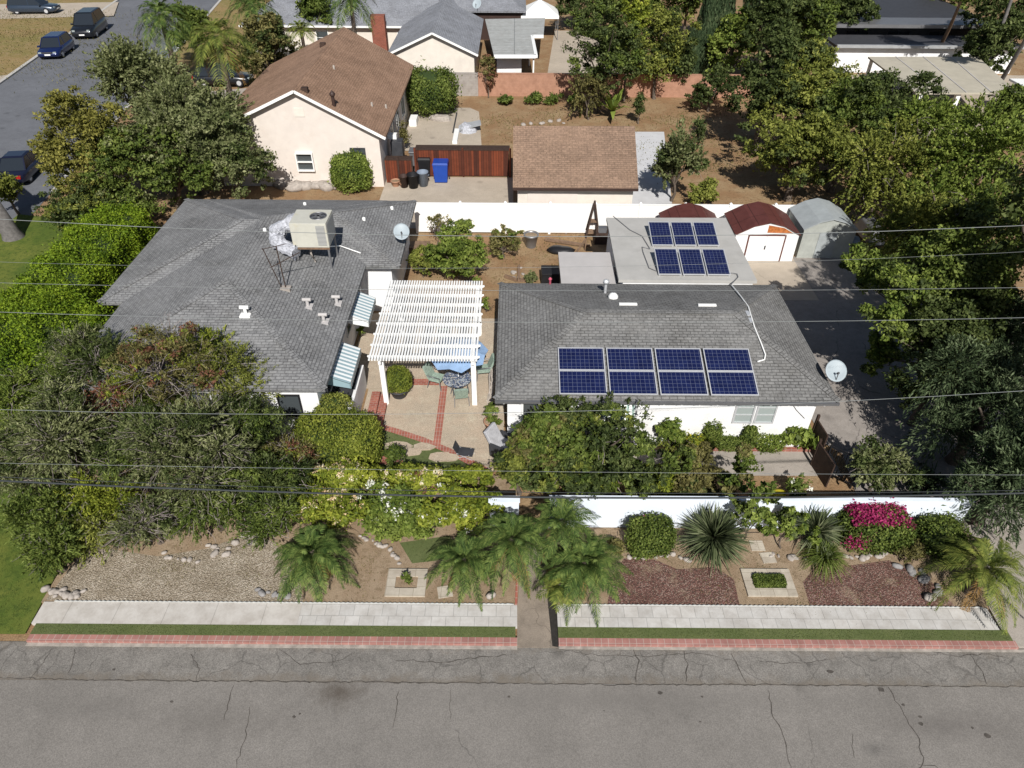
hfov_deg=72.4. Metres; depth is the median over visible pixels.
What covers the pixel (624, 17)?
tree
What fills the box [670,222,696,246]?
solar panel
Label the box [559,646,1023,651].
kerb lip
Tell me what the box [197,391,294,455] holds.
shrub
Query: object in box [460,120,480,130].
metal sheet
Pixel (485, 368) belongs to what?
patio chair
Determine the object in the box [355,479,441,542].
shrub
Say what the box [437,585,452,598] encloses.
stepping stone
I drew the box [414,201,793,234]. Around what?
vinyl fence
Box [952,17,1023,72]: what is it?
tree
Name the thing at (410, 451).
flagstone
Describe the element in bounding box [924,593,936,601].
rock
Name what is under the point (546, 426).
tree
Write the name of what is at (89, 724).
street
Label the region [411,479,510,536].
shrub
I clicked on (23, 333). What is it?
hedge
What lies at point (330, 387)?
window
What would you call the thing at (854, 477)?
iron gate
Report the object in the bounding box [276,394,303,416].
window
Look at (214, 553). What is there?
rock
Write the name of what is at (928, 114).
tree
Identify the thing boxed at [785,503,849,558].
yucca plant
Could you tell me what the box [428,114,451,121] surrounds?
stone pile
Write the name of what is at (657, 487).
shrub
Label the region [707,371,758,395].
solar panel
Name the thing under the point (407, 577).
shrub
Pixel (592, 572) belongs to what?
palm tree
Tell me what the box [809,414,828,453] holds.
wooden gate
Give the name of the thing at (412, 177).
trash can
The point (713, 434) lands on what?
topiary
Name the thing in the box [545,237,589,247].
timber beam
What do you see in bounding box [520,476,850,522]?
bed soil
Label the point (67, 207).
shrub
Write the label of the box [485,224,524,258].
shrub
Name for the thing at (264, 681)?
road crack
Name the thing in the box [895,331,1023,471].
tree
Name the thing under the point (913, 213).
tree
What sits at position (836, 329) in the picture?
driveway
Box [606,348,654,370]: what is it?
solar panel
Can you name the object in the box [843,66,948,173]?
tree
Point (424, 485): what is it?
shrub
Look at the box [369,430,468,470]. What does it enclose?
patio lawn
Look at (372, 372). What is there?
courtyard path
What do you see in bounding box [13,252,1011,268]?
power cable
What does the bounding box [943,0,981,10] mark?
tree
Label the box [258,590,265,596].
rock
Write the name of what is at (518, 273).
board
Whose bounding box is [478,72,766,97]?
block wall
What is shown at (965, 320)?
tree
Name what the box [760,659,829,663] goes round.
road crack
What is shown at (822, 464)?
wooden gate
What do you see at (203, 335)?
tree
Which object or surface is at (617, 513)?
garden wall
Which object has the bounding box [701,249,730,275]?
solar panel
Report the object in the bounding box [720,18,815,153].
tree
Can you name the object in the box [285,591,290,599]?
rock
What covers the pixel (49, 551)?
shrub
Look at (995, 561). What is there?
palm tree
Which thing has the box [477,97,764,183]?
weeds
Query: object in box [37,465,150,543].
shrub
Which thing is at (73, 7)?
neighbour driveway
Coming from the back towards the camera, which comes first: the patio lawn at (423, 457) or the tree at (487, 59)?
the tree at (487, 59)
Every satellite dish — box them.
[393,223,408,241]
[472,0,480,10]
[825,360,846,381]
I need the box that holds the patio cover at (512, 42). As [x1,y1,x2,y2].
[485,18,544,72]
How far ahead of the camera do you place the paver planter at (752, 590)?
21.35 m
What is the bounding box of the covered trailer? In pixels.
[854,215,884,245]
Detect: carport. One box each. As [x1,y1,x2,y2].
[866,56,1015,124]
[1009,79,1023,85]
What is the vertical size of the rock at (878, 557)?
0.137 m
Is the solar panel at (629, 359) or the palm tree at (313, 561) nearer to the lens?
the palm tree at (313, 561)
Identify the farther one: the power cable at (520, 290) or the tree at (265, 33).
the tree at (265, 33)
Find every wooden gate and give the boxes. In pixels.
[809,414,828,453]
[810,439,835,486]
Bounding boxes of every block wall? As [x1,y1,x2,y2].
[452,72,477,95]
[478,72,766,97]
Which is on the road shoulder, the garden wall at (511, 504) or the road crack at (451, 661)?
the road crack at (451, 661)
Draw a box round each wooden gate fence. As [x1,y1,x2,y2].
[384,156,412,182]
[413,145,510,177]
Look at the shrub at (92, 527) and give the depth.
21.55 m
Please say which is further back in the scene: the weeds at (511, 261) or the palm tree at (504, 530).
the weeds at (511, 261)
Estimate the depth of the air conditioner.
29.54 m
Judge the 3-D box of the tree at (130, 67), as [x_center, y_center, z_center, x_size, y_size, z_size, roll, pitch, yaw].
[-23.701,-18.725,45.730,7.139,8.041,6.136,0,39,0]
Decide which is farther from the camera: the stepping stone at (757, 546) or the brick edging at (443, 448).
the brick edging at (443, 448)
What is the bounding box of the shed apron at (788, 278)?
[748,259,818,299]
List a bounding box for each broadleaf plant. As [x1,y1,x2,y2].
[595,88,630,119]
[780,425,818,448]
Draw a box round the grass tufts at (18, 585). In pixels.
[0,491,69,626]
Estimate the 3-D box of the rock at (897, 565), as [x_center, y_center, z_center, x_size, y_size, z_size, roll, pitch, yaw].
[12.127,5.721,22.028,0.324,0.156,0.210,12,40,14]
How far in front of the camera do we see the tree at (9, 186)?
39.93 m
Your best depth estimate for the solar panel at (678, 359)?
24.98 m
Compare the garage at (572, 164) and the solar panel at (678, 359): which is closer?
the solar panel at (678, 359)
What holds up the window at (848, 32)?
in the house at (908, 28)
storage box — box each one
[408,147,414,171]
[452,128,458,143]
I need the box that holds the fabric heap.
[459,122,476,133]
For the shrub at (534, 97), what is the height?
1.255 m
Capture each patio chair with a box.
[422,361,445,390]
[452,384,469,406]
[476,353,494,379]
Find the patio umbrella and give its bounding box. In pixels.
[429,337,487,388]
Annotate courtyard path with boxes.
[357,313,405,388]
[363,389,389,429]
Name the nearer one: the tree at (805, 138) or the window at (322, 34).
the tree at (805, 138)
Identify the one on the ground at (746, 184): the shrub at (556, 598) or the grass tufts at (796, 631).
the shrub at (556, 598)
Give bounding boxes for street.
[0,0,218,218]
[0,680,1023,767]
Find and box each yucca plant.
[674,501,752,577]
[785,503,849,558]
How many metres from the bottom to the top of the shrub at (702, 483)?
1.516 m
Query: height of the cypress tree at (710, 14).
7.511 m
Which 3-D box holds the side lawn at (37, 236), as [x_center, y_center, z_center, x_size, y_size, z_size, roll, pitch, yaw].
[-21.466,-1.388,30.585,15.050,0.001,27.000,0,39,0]
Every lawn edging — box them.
[54,600,513,604]
[563,604,982,607]
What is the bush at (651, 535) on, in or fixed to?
on the garden soil at (770, 543)
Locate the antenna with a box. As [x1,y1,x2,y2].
[262,243,299,291]
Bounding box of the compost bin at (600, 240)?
[593,226,607,244]
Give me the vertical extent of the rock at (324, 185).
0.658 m
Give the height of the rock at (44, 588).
0.156 m
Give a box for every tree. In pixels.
[0,202,24,241]
[26,84,139,202]
[27,357,111,437]
[30,312,118,401]
[46,328,143,397]
[65,375,139,438]
[74,121,253,215]
[82,32,198,150]
[97,313,229,410]
[109,391,265,525]
[121,71,259,195]
[133,0,195,73]
[164,0,211,61]
[164,323,241,378]
[165,336,284,413]
[166,95,278,198]
[187,18,260,100]
[224,0,281,68]
[227,11,302,83]
[272,523,361,603]
[285,20,319,46]
[294,0,334,23]
[323,0,377,33]
[422,217,491,281]
[424,529,503,611]
[466,512,561,600]
[475,54,497,97]
[489,434,538,495]
[504,401,589,478]
[508,390,696,500]
[523,498,605,566]
[532,530,633,627]
[555,0,593,30]
[560,0,650,112]
[577,0,625,25]
[608,0,679,29]
[614,0,652,100]
[632,2,701,99]
[648,115,710,201]
[652,39,698,83]
[663,0,703,39]
[685,20,706,73]
[697,0,722,73]
[705,5,757,73]
[711,0,735,66]
[716,441,763,495]
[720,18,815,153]
[728,480,778,538]
[734,0,817,68]
[741,96,855,201]
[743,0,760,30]
[751,0,842,65]
[758,37,862,135]
[809,70,900,193]
[828,113,946,230]
[834,0,880,31]
[837,241,923,362]
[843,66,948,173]
[856,298,955,409]
[859,330,923,376]
[862,181,973,286]
[872,222,1023,391]
[874,263,945,318]
[881,285,1014,426]
[883,88,1023,219]
[888,92,982,193]
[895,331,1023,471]
[913,535,1023,635]
[916,171,1023,271]
[940,0,986,42]
[940,421,1023,549]
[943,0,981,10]
[946,290,1023,401]
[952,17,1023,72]
[957,0,1023,59]
[978,82,1023,163]
[985,0,1012,61]
[987,131,1023,406]
[990,39,1023,96]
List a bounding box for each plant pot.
[389,388,407,398]
[390,178,399,186]
[483,416,496,428]
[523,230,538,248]
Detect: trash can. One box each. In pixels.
[398,173,407,187]
[406,172,418,188]
[417,169,428,186]
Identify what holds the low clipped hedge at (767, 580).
in the paver planter at (752, 590)
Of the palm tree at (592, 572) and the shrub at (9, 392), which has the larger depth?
the shrub at (9, 392)
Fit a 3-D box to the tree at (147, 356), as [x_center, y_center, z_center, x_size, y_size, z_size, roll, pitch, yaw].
[-12.117,0.157,25.031,4.480,5.018,3.887,-24,45,-27]
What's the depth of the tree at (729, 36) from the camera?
58.50 m
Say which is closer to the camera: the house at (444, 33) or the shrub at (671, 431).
the shrub at (671, 431)
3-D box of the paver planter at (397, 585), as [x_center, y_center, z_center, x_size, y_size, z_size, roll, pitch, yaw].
[-3.230,6.105,21.451,1.215,0.130,0.970,0,39,0]
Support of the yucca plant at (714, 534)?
on the garden soil at (770, 543)
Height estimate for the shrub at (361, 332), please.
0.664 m
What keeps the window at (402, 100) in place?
in the house at (319, 103)
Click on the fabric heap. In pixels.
(466, 125)
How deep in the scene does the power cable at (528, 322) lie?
12.37 m
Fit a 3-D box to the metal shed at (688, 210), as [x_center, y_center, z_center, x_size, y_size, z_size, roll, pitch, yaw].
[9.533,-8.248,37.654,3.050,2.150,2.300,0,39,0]
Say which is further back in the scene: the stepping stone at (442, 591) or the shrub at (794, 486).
the shrub at (794, 486)
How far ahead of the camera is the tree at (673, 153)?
40.48 m
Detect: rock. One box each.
[40,584,50,592]
[48,588,56,595]
[59,586,67,590]
[61,590,69,598]
[68,592,73,599]
[210,544,217,548]
[210,549,218,557]
[221,551,230,556]
[231,539,239,545]
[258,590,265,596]
[272,179,290,189]
[285,181,302,191]
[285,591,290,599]
[301,181,311,190]
[311,181,318,189]
[318,180,333,191]
[486,592,495,599]
[683,557,691,562]
[787,554,793,560]
[859,554,865,561]
[874,554,883,558]
[892,562,902,568]
[906,564,913,572]
[908,569,915,576]
[917,575,930,583]
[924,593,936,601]
[932,589,943,596]
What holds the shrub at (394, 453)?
on the garden soil at (364, 550)
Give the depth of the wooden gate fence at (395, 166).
44.19 m
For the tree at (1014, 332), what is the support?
on the ground at (746, 184)
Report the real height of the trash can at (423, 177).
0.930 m
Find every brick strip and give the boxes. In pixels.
[411,379,440,384]
[434,386,446,443]
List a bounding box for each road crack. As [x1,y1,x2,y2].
[0,677,519,683]
[236,707,249,763]
[281,650,350,664]
[396,654,511,662]
[523,682,1023,687]
[556,648,725,659]
[633,650,639,680]
[684,651,688,681]
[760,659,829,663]
[769,693,790,765]
[888,687,923,767]
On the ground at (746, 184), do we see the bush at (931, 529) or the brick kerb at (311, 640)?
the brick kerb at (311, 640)
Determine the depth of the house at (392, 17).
66.95 m
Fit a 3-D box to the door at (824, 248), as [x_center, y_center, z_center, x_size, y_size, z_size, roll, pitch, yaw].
[16.602,-7.343,37.078,0.950,1.450,0.027,0,39,0]
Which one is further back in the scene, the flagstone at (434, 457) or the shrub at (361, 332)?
the shrub at (361, 332)
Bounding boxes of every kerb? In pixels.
[0,0,118,83]
[26,634,516,645]
[51,0,220,191]
[558,638,1018,648]
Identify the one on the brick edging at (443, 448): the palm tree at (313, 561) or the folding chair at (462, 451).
the folding chair at (462, 451)
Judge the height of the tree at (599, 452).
3.562 m
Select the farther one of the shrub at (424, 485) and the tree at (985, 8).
the tree at (985, 8)
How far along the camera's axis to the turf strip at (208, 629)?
20.17 m
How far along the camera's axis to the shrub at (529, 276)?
35.10 m
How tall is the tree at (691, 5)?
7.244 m
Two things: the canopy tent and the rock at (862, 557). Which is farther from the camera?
the canopy tent
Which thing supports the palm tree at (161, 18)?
on the ground at (746, 184)
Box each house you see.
[61,198,417,433]
[223,27,413,186]
[239,0,457,54]
[389,0,483,71]
[454,0,525,39]
[493,218,840,446]
[767,0,1023,73]
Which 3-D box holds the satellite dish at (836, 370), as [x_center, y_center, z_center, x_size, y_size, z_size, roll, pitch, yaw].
[11.466,-0.393,24.821,0.738,0.742,0.600,0,39,0]
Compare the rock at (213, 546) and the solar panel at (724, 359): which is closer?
the rock at (213, 546)
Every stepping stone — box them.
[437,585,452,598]
[749,540,765,550]
[759,552,776,563]
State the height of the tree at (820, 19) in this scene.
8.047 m
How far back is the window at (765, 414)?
25.22 m
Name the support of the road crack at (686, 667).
on the road shoulder
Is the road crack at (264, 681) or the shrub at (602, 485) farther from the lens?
the shrub at (602, 485)
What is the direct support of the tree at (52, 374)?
on the planting soil at (277, 438)
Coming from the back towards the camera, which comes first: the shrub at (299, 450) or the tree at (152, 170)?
the tree at (152, 170)
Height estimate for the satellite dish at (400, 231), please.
0.871 m
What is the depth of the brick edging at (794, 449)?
26.07 m
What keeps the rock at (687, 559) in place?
on the garden soil at (770, 543)
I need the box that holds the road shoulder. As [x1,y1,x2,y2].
[0,641,1023,686]
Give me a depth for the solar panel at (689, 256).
30.75 m
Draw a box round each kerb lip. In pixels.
[25,643,516,648]
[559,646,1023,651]
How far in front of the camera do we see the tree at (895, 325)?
24.96 m
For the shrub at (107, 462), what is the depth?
22.44 m
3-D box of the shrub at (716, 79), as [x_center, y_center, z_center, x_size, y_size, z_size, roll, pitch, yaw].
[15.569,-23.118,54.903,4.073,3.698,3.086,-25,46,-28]
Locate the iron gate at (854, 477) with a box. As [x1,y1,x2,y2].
[828,442,856,488]
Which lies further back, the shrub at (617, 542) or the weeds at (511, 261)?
the weeds at (511, 261)
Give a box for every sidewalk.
[31,602,301,625]
[297,603,516,628]
[557,605,998,629]
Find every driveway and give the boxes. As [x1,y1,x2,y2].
[0,2,117,18]
[380,177,512,227]
[784,257,1023,524]
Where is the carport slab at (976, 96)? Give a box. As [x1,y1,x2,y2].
[851,74,1023,146]
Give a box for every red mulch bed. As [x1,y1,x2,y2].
[608,558,739,604]
[803,560,954,606]
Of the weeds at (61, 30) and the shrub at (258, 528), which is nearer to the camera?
the shrub at (258, 528)
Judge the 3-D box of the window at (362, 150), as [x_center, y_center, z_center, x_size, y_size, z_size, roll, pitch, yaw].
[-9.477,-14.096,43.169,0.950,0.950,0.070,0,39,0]
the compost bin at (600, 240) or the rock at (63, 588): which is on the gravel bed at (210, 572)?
the rock at (63, 588)
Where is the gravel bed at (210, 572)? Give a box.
[46,537,302,601]
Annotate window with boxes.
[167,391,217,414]
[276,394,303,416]
[294,152,315,171]
[315,31,327,39]
[326,385,332,393]
[346,323,352,337]
[350,148,365,157]
[390,119,394,131]
[395,108,399,132]
[400,94,404,118]
[521,404,541,421]
[731,405,756,423]
[753,405,777,423]
[845,30,868,34]
[887,31,910,34]
[928,31,951,34]
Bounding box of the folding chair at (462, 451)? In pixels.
[453,441,474,459]
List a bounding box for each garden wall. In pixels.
[488,498,519,526]
[549,495,975,528]
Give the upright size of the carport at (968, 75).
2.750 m
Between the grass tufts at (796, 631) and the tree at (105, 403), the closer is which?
the grass tufts at (796, 631)
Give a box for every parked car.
[0,150,48,182]
[6,0,60,14]
[37,31,74,57]
[70,7,107,37]
[192,63,253,86]
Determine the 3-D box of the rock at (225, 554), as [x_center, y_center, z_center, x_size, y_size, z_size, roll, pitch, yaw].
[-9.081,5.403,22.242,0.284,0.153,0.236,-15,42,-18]
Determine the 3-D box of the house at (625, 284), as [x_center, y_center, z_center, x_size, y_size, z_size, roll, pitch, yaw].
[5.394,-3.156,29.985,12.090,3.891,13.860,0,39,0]
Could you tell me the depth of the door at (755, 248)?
36.75 m
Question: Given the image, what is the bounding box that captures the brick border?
[515,578,517,604]
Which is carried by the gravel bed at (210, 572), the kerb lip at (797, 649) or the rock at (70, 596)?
the rock at (70, 596)
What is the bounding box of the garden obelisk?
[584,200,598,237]
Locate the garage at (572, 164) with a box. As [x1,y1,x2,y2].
[513,126,638,203]
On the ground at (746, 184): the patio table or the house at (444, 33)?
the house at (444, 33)
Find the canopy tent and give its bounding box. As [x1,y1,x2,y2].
[521,0,558,39]
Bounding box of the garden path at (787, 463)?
[633,450,841,475]
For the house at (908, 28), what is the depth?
65.86 m
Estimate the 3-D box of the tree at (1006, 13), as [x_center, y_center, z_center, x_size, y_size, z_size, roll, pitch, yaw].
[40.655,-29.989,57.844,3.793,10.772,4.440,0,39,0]
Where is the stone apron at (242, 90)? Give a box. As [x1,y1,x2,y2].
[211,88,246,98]
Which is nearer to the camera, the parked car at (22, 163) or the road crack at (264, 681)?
the road crack at (264, 681)
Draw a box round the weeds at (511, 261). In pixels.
[427,234,588,315]
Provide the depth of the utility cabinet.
45.33 m
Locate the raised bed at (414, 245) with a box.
[409,241,429,255]
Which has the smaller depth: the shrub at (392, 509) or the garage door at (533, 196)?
the shrub at (392, 509)
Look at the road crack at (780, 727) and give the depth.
18.21 m
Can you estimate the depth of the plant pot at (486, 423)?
26.58 m
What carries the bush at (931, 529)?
on the garden soil at (770, 543)
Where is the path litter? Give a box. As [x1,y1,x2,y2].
[548,593,557,646]
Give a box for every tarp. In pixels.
[547,245,574,253]
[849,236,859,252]
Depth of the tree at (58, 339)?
24.79 m
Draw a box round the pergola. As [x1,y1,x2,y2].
[367,280,484,404]
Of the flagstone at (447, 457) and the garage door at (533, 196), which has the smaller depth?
the flagstone at (447, 457)
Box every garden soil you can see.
[41,441,516,604]
[554,527,989,609]
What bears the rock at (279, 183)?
on the ground at (746, 184)
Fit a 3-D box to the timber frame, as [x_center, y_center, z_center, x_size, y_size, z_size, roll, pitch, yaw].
[3.739,-7.471,37.776,0.668,0.727,0.109,-19,43,-23]
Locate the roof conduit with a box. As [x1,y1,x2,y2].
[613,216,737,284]
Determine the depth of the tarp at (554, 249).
37.63 m
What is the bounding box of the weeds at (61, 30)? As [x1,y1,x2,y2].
[0,6,238,92]
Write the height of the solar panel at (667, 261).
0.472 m
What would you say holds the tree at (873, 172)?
on the ground at (746, 184)
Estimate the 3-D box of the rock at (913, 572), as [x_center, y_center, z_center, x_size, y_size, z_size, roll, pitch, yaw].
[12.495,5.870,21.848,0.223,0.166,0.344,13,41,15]
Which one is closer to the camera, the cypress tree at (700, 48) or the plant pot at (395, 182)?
the plant pot at (395, 182)
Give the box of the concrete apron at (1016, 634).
[962,525,1023,647]
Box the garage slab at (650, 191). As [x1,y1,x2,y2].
[632,132,671,203]
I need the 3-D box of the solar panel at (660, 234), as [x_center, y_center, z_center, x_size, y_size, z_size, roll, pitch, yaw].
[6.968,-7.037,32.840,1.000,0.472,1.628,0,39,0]
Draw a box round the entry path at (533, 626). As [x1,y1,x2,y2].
[517,528,557,647]
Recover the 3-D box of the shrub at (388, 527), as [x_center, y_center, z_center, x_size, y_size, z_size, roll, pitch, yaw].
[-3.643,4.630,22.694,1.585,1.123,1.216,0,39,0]
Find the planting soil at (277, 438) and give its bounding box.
[79,433,297,501]
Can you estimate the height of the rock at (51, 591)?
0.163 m
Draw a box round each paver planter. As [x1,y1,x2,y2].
[384,569,427,596]
[740,568,797,596]
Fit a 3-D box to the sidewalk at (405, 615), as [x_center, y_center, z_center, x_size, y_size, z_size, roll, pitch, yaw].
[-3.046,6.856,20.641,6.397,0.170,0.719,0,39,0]
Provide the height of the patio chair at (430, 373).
0.984 m
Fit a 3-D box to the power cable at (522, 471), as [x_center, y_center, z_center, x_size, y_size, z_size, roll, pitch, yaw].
[-0.011,1.614,14.467,52.000,0.585,0.007,0,39,0]
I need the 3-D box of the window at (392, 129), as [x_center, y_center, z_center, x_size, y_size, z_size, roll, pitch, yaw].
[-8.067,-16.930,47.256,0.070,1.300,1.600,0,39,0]
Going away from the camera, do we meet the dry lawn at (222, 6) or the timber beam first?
the timber beam
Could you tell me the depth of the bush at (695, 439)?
25.69 m
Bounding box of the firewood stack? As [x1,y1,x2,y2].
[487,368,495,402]
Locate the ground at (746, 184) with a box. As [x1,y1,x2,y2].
[0,0,1023,686]
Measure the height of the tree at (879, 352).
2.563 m
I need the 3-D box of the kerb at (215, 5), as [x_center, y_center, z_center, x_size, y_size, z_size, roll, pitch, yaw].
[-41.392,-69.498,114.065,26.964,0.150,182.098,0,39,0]
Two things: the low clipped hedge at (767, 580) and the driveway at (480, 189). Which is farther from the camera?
the driveway at (480, 189)
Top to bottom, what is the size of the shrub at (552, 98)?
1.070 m
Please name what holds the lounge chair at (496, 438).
on the patio at (414, 408)
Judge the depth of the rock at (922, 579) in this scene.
21.58 m
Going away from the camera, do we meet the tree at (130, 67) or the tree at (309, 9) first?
the tree at (130, 67)
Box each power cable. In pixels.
[0,391,1015,414]
[0,480,1023,498]
[1,219,1023,236]
[6,312,1023,322]
[7,477,1023,493]
[12,463,948,474]
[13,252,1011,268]
[19,283,1023,290]
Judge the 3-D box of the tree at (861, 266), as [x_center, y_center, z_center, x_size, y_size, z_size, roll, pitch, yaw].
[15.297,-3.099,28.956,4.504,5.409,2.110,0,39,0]
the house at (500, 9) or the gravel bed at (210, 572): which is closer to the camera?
the gravel bed at (210, 572)
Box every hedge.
[0,198,160,316]
[0,284,114,412]
[289,405,387,469]
[717,435,744,452]
[751,573,786,587]
[753,433,787,454]
[832,497,919,556]
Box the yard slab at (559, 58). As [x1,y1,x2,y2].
[548,31,617,72]
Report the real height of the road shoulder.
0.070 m
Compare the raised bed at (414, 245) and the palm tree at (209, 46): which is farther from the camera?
the palm tree at (209, 46)
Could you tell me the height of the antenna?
1.920 m
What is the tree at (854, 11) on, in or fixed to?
on the ground at (746, 184)
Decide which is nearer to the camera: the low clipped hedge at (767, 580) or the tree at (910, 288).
the low clipped hedge at (767, 580)
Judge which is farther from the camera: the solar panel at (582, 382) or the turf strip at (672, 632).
the solar panel at (582, 382)
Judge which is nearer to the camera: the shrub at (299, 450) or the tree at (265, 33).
the shrub at (299, 450)
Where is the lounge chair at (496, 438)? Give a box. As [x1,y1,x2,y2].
[483,422,512,456]
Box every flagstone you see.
[385,441,412,450]
[404,447,421,455]
[414,442,436,450]
[429,452,448,461]
[439,453,458,461]
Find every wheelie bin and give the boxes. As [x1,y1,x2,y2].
[417,157,429,176]
[432,158,449,182]
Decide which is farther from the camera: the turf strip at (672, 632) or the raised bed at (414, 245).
the raised bed at (414, 245)
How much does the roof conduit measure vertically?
0.048 m
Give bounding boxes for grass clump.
[792,539,852,585]
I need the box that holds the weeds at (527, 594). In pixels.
[98,527,975,615]
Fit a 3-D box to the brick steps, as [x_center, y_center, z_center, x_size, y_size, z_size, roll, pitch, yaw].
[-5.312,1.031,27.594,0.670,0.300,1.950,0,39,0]
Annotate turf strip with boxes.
[30,623,514,637]
[558,627,1012,640]
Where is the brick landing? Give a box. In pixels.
[379,451,402,463]
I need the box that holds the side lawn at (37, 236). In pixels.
[0,214,159,633]
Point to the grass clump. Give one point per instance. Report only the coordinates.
(826, 559)
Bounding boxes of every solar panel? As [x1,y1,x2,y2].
[558,347,604,370]
[559,370,606,394]
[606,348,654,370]
[608,371,657,394]
[648,222,673,246]
[654,248,681,275]
[654,348,703,370]
[657,371,708,395]
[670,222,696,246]
[678,249,705,275]
[692,222,719,246]
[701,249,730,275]
[703,348,753,371]
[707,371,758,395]
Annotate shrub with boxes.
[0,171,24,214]
[0,361,43,429]
[0,373,125,493]
[0,420,75,503]
[0,484,86,556]
[10,512,86,582]
[31,170,140,231]
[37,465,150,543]
[49,508,121,570]
[83,401,175,493]
[96,490,198,559]
[106,364,195,426]
[164,464,251,543]
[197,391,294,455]
[218,441,319,531]
[226,494,306,551]
[260,432,322,480]
[279,479,373,532]
[297,452,384,492]
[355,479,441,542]
[356,326,367,335]
[375,460,460,497]
[379,519,417,540]
[381,443,406,467]
[396,118,411,150]
[400,571,412,584]
[406,244,431,277]
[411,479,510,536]
[413,471,441,493]
[426,214,452,243]
[441,462,494,488]
[482,297,492,311]
[482,401,502,424]
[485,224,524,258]
[497,93,513,104]
[524,90,542,104]
[524,270,538,282]
[535,568,582,613]
[542,92,564,104]
[566,71,614,119]
[567,94,580,104]
[579,464,619,494]
[605,535,626,555]
[631,92,647,123]
[637,462,677,495]
[654,417,685,448]
[661,441,715,486]
[672,464,724,495]
[684,61,738,111]
[687,176,719,203]
[768,496,821,548]
[785,472,813,495]
[845,434,927,494]
[892,539,926,563]
[904,465,949,497]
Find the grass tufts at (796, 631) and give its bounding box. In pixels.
[560,627,1006,639]
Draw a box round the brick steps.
[368,391,386,426]
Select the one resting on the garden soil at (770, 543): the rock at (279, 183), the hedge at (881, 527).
the hedge at (881, 527)
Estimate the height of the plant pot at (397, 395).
0.400 m
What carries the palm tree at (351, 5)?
on the ground at (746, 184)
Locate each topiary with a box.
[701,418,726,450]
[739,424,763,448]
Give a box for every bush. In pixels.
[313,391,354,416]
[327,147,373,194]
[386,364,412,394]
[405,55,462,119]
[620,511,679,561]
[684,432,709,450]
[911,508,973,569]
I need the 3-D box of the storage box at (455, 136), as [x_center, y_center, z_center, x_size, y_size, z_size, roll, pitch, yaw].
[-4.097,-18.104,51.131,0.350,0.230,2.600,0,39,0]
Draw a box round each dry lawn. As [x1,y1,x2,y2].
[0,0,113,75]
[176,0,287,73]
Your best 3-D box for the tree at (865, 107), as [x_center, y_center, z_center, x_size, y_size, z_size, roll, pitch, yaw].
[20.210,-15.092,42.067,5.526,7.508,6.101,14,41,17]
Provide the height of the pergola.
2.605 m
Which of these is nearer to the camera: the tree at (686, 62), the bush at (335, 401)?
the bush at (335, 401)
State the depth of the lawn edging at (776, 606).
20.86 m
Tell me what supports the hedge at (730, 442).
on the bed soil
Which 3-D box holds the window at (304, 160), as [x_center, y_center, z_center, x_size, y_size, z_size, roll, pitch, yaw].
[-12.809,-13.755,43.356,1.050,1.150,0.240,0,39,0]
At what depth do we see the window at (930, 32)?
67.57 m
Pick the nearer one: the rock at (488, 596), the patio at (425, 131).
the rock at (488, 596)
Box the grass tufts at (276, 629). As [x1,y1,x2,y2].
[38,624,512,635]
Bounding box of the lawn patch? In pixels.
[400,536,454,562]
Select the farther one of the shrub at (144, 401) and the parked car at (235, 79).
the parked car at (235, 79)
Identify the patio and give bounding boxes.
[383,318,503,470]
[404,108,481,150]
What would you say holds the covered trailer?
on the ground at (746, 184)
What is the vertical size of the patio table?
0.676 m
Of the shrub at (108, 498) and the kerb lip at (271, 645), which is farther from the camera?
the shrub at (108, 498)
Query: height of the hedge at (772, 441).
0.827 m
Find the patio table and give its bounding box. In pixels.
[443,370,470,393]
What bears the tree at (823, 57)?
on the ground at (746, 184)
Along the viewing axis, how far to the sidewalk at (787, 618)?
20.58 m
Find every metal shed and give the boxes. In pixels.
[659,203,716,217]
[724,201,800,260]
[789,198,858,257]
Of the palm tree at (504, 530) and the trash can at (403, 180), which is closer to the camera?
the palm tree at (504, 530)
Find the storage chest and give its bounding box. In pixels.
[409,115,417,126]
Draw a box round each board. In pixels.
[504,274,517,281]
[518,265,519,281]
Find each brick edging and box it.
[382,425,486,468]
[698,447,810,451]
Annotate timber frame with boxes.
[576,238,586,251]
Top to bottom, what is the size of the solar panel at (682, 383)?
0.348 m
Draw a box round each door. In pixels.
[527,191,577,202]
[745,236,766,260]
[761,236,784,260]
[813,233,837,257]
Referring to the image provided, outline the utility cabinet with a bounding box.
[390,138,404,155]
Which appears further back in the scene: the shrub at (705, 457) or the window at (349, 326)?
the window at (349, 326)
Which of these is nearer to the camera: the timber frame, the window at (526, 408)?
the window at (526, 408)
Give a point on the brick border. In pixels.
(516, 594)
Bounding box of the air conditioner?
[269,209,360,268]
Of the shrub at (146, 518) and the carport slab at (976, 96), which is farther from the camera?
the carport slab at (976, 96)
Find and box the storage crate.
[541,265,559,282]
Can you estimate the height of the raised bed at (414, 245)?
0.450 m

